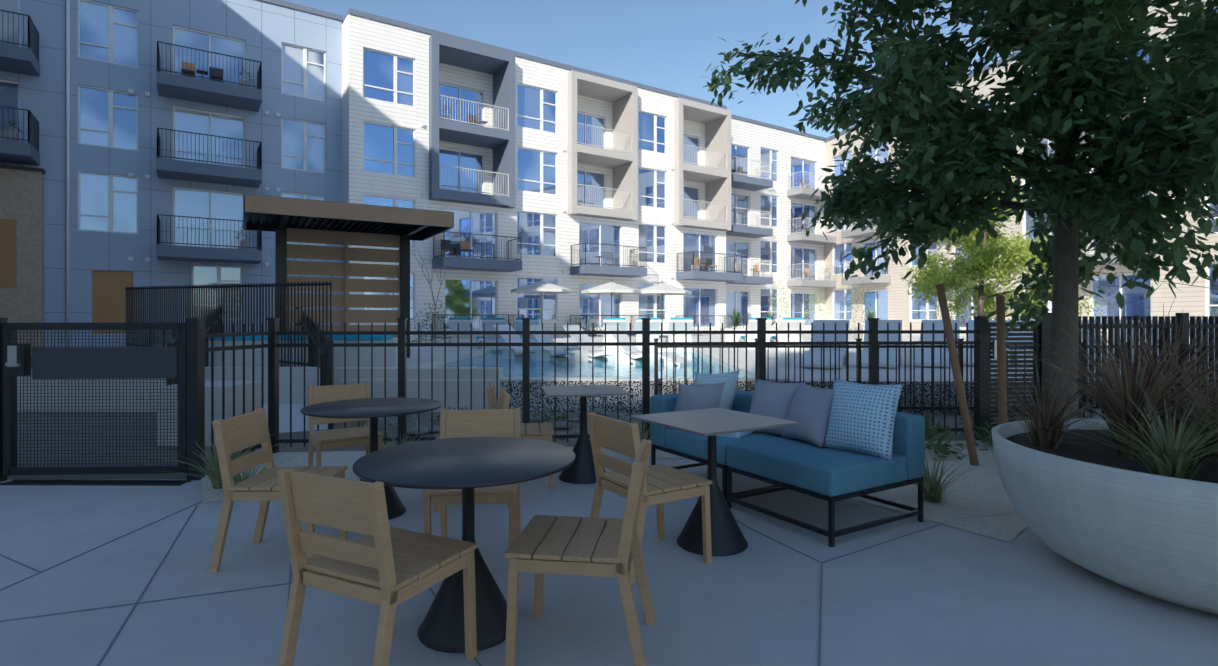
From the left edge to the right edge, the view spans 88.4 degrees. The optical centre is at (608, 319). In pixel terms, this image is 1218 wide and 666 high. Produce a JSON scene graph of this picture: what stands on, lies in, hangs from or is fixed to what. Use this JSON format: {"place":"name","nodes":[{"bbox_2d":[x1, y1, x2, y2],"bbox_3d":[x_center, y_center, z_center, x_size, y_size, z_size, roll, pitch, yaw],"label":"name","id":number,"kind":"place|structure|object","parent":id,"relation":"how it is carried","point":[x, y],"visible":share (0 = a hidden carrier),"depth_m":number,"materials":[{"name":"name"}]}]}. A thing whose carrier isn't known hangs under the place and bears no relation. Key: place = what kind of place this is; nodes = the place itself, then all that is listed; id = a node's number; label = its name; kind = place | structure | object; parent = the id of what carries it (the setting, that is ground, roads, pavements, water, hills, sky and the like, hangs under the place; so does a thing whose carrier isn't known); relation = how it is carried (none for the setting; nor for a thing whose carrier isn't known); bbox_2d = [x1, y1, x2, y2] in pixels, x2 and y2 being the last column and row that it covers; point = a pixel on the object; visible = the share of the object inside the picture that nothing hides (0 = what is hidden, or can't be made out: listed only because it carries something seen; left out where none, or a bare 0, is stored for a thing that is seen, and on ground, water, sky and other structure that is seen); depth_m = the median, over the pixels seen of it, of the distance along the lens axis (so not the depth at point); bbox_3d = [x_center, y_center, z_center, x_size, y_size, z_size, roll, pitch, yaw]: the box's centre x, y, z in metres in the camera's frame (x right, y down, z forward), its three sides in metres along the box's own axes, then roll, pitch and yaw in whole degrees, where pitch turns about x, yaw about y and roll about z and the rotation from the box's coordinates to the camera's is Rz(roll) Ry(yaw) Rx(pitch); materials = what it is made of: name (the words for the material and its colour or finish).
{"place":"outdoors","nodes":[
{"label":"outdoors","id":0,"kind":"place"},
{"bbox_2d":[7,339,963,479],"bbox_3d":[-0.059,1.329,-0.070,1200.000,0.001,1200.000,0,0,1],"label":"ground","id":1,"kind":"structure","parent":0,"point":[297,435],"depth_m":6.63,"materials":[{"name":"concrete"}]},
{"bbox_2d":[0,164,45,357],"bbox_3d":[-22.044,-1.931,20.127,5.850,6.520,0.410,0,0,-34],"label":"building","id":2,"kind":"structure","parent":1,"relation":"on","point":[21,244],"depth_m":21.33,"materials":[{"name":"brown brick"}]},
{"bbox_2d":[0,0,342,346],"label":"blue grey building","id":3,"kind":"structure","parent":1,"relation":"on","point":[155,140],"depth_m":23.51,"materials":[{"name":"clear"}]},
{"bbox_2d":[125,281,333,445],"bbox_3d":[-8.633,0.619,13.899,6.261,2.820,16.870,0,0,-18],"label":"fence","id":4,"kind":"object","parent":1,"relation":"on","point":[163,304],"depth_m":10.95,"materials":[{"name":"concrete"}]},
{"bbox_2d":[824,0,1217,341],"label":"building wing","id":5,"kind":"structure","parent":1,"relation":"on","point":[889,298],"depth_m":33.60,"materials":[{"name":"beige paint"}]},
{"bbox_2d":[342,8,743,338],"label":"white wing building","id":6,"kind":"structure","parent":0,"point":[527,169],"depth_m":30.95,"materials":[{"name":"white paint"}]},
{"bbox_2d":[434,352,748,377],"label":"pool water","id":7,"kind":"structure","parent":0,"point":[561,368],"depth_m":12.27,"materials":[{"name":"teal liquid"}]},
{"bbox_2d":[0,458,1217,665],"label":"patio paving","id":8,"kind":"structure","parent":0,"point":[942,594],"depth_m":2.98,"materials":[{"name":"concrete"}]},
{"bbox_2d":[0,479,190,485],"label":"threshold","id":9,"kind":"object","parent":8,"relation":"on","point":[103,482],"visible":1,"depth_m":5.02,"materials":[{"name":"grey concrete"}]},
{"bbox_2d":[0,318,204,481],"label":"gate","id":10,"kind":"structure","parent":8,"relation":"on","point":[183,362],"depth_m":5.13,"materials":[{"name":"black metal"}]},
{"bbox_2d":[208,408,347,572],"bbox_3d":[-1.826,0.929,3.501,0.545,0.806,0.470,0,0,-2],"label":"chair","id":11,"kind":"object","parent":8,"relation":"on","point":[238,433],"visible":0.71,"depth_m":3.37,"materials":[{"name":"brown wood"}]},
{"bbox_2d":[308,383,383,466],"bbox_3d":[-2.063,0.929,4.883,0.470,0.806,0.545,0,0,-32],"label":"chair","id":12,"kind":"object","parent":8,"relation":"on","point":[343,437],"visible":0.62,"depth_m":4.94,"materials":[{"name":"brown wood"}]},
{"bbox_2d":[300,397,441,519],"bbox_3d":[-1.604,0.960,4.270,0.900,0.738,0.900,0,0,1],"label":"round table","id":13,"kind":"object","parent":8,"relation":"on","point":[373,409],"visible":0.71,"depth_m":4.22,"materials":[{"name":"black metal"}]},
{"bbox_2d":[277,468,477,665],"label":"chair","id":14,"kind":"object","parent":8,"relation":"on","point":[385,566],"visible":1,"depth_m":2.18,"materials":[{"name":"brown wood"}]},
{"bbox_2d":[353,437,575,652],"bbox_3d":[-0.604,0.960,2.687,0.920,0.738,0.920,0,0,1],"label":"round table","id":15,"kind":"object","parent":8,"relation":"on","point":[467,465],"visible":0.88,"depth_m":2.58,"materials":[{"name":"black metal"}]},
{"bbox_2d":[423,408,520,546],"bbox_3d":[-0.737,0.929,3.471,0.470,0.806,0.545,0,0,-5],"label":"chair","id":16,"kind":"object","parent":8,"relation":"on","point":[478,423],"visible":0.42,"depth_m":3.65,"materials":[{"name":"brown wood"}]},
{"bbox_2d":[434,387,510,512],"bbox_3d":[-0.988,0.929,4.570,0.545,0.806,0.470,0,0,-13],"label":"chair","id":17,"kind":"object","parent":8,"relation":"on","point":[504,400],"visible":0.06,"depth_m":4.40,"materials":[{"name":"brown wood"}]},
{"bbox_2d":[0,461,1006,665],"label":"paving joints","id":18,"kind":"object","parent":8,"relation":"on","point":[289,583],"visible":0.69,"depth_m":3.11,"materials":[{"name":"grey concrete"}]},
{"bbox_2d":[486,382,553,489],"bbox_3d":[-0.726,0.929,5.054,0.545,0.806,0.470,0,0,-8],"label":"chair","id":19,"kind":"object","parent":8,"relation":"on","point":[534,430],"visible":0.54,"depth_m":4.86,"materials":[{"name":"brown wood"}]},
{"bbox_2d":[504,439,655,665],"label":"chair","id":20,"kind":"object","parent":8,"relation":"on","point":[544,541],"visible":1,"depth_m":2.35,"materials":[{"name":"brown wood"}]},
{"bbox_2d":[541,385,630,483],"bbox_3d":[-0.211,0.959,5.232,0.660,0.739,0.660,0,0,-11],"label":"square table","id":21,"kind":"object","parent":8,"relation":"on","point":[580,469],"visible":0.94,"depth_m":5.12,"materials":[{"name":"grey metal"}]},
{"bbox_2d":[202,440,1026,541],"bbox_3d":[0.960,1.320,5.342,8.700,0.001,3.250,0,0,1],"label":"gravel bed","id":22,"kind":"object","parent":8,"relation":"on","point":[987,500],"visible":0.2,"depth_m":4.79,"materials":[{"name":"beige gravel"}]},
{"bbox_2d":[143,418,991,502],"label":"gravel bed grasses","id":23,"kind":"object","parent":22,"relation":"on","point":[933,490],"visible":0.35,"depth_m":4.73,"materials":[{"name":"green plant"}]},
{"bbox_2d":[205,318,977,466],"bbox_3d":[0.253,0.659,6.509,7.750,1.340,1.014,0,0,-12],"label":"patio fence","id":24,"kind":"object","parent":22,"relation":"on","point":[273,333],"visible":0.58,"depth_m":6.39,"materials":[{"name":"black metal"}]},
{"bbox_2d":[701,0,1217,417],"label":"shade tree","id":25,"kind":"object","parent":22,"relation":"on","point":[1163,138],"visible":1,"depth_m":4.92,"materials":[{"name":"green plant"}]},
{"bbox_2d":[898,403,1199,460],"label":"plants","id":26,"kind":"object","parent":22,"relation":"on","point":[938,446],"visible":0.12,"depth_m":6.13,"materials":[{"name":"green plant"}]},
{"bbox_2d":[936,269,1214,465],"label":"tree stakes","id":27,"kind":"object","parent":22,"relation":"on","point":[957,375],"visible":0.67,"depth_m":5.71,"materials":[{"name":"brown wood"}]},
{"bbox_2d":[587,412,711,583],"bbox_3d":[0.208,0.929,3.460,0.545,0.806,0.470,0,0,-31],"label":"chair","id":28,"kind":"object","parent":8,"relation":"on","point":[663,484],"visible":0.85,"depth_m":3.39,"materials":[{"name":"brown wood"}]},
{"bbox_2d":[630,407,798,555],"bbox_3d":[0.609,0.959,3.702,0.700,0.739,0.700,0,0,-31],"label":"square table","id":29,"kind":"object","parent":8,"relation":"on","point":[728,538],"visible":0.79,"depth_m":3.60,"materials":[{"name":"grey metal"}]},
{"bbox_2d":[651,444,923,546],"bbox_3d":[1.208,1.019,4.640,0.906,0.620,1.815,0,0,-31],"label":"sofa frame","id":30,"kind":"object","parent":8,"relation":"on","point":[831,533],"visible":0.52,"depth_m":4.08,"materials":[{"name":"black metal"}]},
{"bbox_2d":[669,382,725,429],"bbox_3d":[0.701,0.689,4.964,0.420,0.420,0.230,0,24,-21],"label":"throw pillow","id":31,"kind":"object","parent":30,"relation":"on","point":[696,397],"visible":0.73,"depth_m":4.85,"materials":[{"name":"fabric"}]},
{"bbox_2d":[693,370,739,409],"bbox_3d":[0.848,0.649,5.147,0.480,0.480,0.230,0,18,-31],"label":"pillow","id":32,"kind":"object","parent":30,"relation":"on","point":[730,379],"visible":0.33,"depth_m":5.07,"materials":[{"name":"blue fabric"}]},
{"bbox_2d":[716,430,753,438],"bbox_3d":[0.911,0.829,4.811,0.400,0.230,0.400,0,8,39],"label":"throw pillow","id":33,"kind":"object","parent":30,"relation":"on","point":[737,435],"visible":0.04,"depth_m":4.60,"materials":[{"name":"blue fabric"}]},
{"bbox_2d":[749,378,805,438],"bbox_3d":[1.256,0.674,4.763,0.440,0.440,0.230,0,-21,47],"label":"throw pillow","id":34,"kind":"object","parent":30,"relation":"on","point":[772,399],"visible":0.54,"depth_m":4.68,"materials":[{"name":"fabric"}]},
{"bbox_2d":[651,390,924,496],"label":"sofa cushions","id":35,"kind":"object","parent":30,"relation":"on","point":[812,467],"visible":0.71,"depth_m":4.05,"materials":[{"name":"teal fabric"}]},
{"bbox_2d":[781,382,833,448],"bbox_3d":[1.435,0.674,4.450,0.230,0.440,0.440,26,-9,-19],"label":"throw pillow","id":36,"kind":"object","parent":30,"relation":"on","point":[809,410],"visible":0.81,"depth_m":4.33,"materials":[{"name":"fabric"}]},
{"bbox_2d":[823,378,902,461],"bbox_3d":[1.659,0.649,4.119,0.230,0.500,0.500,20,-12,-36],"label":"throw pillow","id":37,"kind":"object","parent":30,"relation":"on","point":[862,418],"visible":1,"depth_m":4.02,"materials":[{"name":"blue fabric"}]},
{"bbox_2d":[991,418,1217,614],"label":"bowl planter","id":38,"kind":"object","parent":8,"relation":"on","point":[1135,525],"visible":0.77,"depth_m":2.85,"materials":[{"name":"concrete"}]},
{"bbox_2d":[919,295,1217,479],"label":"planter grasses","id":39,"kind":"object","parent":38,"relation":"on","point":[1155,414],"visible":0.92,"depth_m":3.20,"materials":[{"name":"green plant"}]},
{"bbox_2d":[1169,343,1191,400],"bbox_3d":[6.027,0.791,6.602,0.240,1.075,0.240,0,0,1],"label":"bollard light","id":40,"kind":"object","parent":8,"relation":"on","point":[1186,352],"visible":0.17,"depth_m":6.53,"materials":[{"name":"black metal"}]},
{"bbox_2d":[17,334,1214,412],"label":"pool terrace","id":41,"kind":"structure","parent":0,"point":[425,379],"depth_m":8.96,"materials":[{"name":"concrete"}]},
{"bbox_2d":[209,335,392,339],"bbox_3d":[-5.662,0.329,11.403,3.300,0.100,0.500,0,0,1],"label":"swimming pool","id":42,"kind":"structure","parent":41,"relation":"on","point":[361,337],"depth_m":11.15,"materials":[{"name":"teal liquid"}]},
{"bbox_2d":[243,194,453,357],"bbox_3d":[-5.324,-0.636,12.734,3.650,3.030,2.550,0,0,-30],"label":"pergola","id":43,"kind":"object","parent":41,"relation":"on","point":[285,219],"visible":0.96,"depth_m":13.42,"materials":[{"name":"brown wood"}]},
{"bbox_2d":[270,243,450,342],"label":"bare trees","id":44,"kind":"object","parent":41,"relation":"on","point":[424,275],"visible":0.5,"depth_m":20.50,"materials":[{"name":"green plant"}]},
{"bbox_2d":[511,278,691,337],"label":"patio umbrellas","id":45,"kind":"object","parent":41,"relation":"on","point":[541,287],"visible":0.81,"depth_m":28.43,"materials":[{"name":"fabric"}]},
{"bbox_2d":[412,276,963,342],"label":"terrace palms","id":46,"kind":"object","parent":41,"relation":"on","point":[737,320],"visible":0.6,"depth_m":25.36,"materials":[{"name":"green plant"}]},
{"bbox_2d":[448,318,1214,369],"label":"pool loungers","id":47,"kind":"object","parent":41,"relation":"on","point":[561,354],"visible":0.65,"depth_m":13.81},
{"bbox_2d":[900,166,1101,319],"bbox_3d":[9.745,-1.780,16.254,3.953,5.321,4.031,0,0,-33],"label":"tree","id":48,"kind":"object","parent":41,"relation":"on","point":[990,256],"visible":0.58,"depth_m":15.96,"materials":[{"name":"green plant"}]},
{"bbox_2d":[279,412,1094,451],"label":"planting strip soil","id":49,"kind":"structure","parent":0,"point":[424,420],"depth_m":7.71,"materials":[{"name":"brown soil"}]},
{"bbox_2d":[388,408,943,441],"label":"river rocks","id":50,"kind":"object","parent":49,"relation":"on","point":[559,425],"visible":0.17,"depth_m":7.48,"materials":[{"name":"white stone"}]},
{"bbox_2d":[337,405,1021,436],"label":"strip shrubs","id":51,"kind":"object","parent":49,"relation":"on","point":[412,421],"visible":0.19,"depth_m":7.49,"materials":[{"name":"green plant"}]},
{"bbox_2d":[654,338,1214,414],"bbox_3d":[4.853,0.799,8.642,8.465,1.060,0.065,0,0,0],"label":"metal fence","id":52,"kind":"object","parent":49,"relation":"on","point":[960,347],"visible":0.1,"depth_m":8.64,"materials":[{"name":"black metal"}]},
{"bbox_2d":[974,313,1217,439],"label":"fence","id":53,"kind":"structure","parent":49,"relation":"on","point":[983,325],"depth_m":6.92,"materials":[{"name":"black metal"}]},
{"bbox_2d":[283,0,1100,137],"label":"sky","id":54,"kind":"structure","parent":0,"point":[668,45],"materials":[{"name":"blue"}]},
{"bbox_2d":[726,114,836,329],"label":"apartment building","id":55,"kind":"structure","parent":0,"point":[777,172],"depth_m":42.45,"materials":[{"name":"grey"}]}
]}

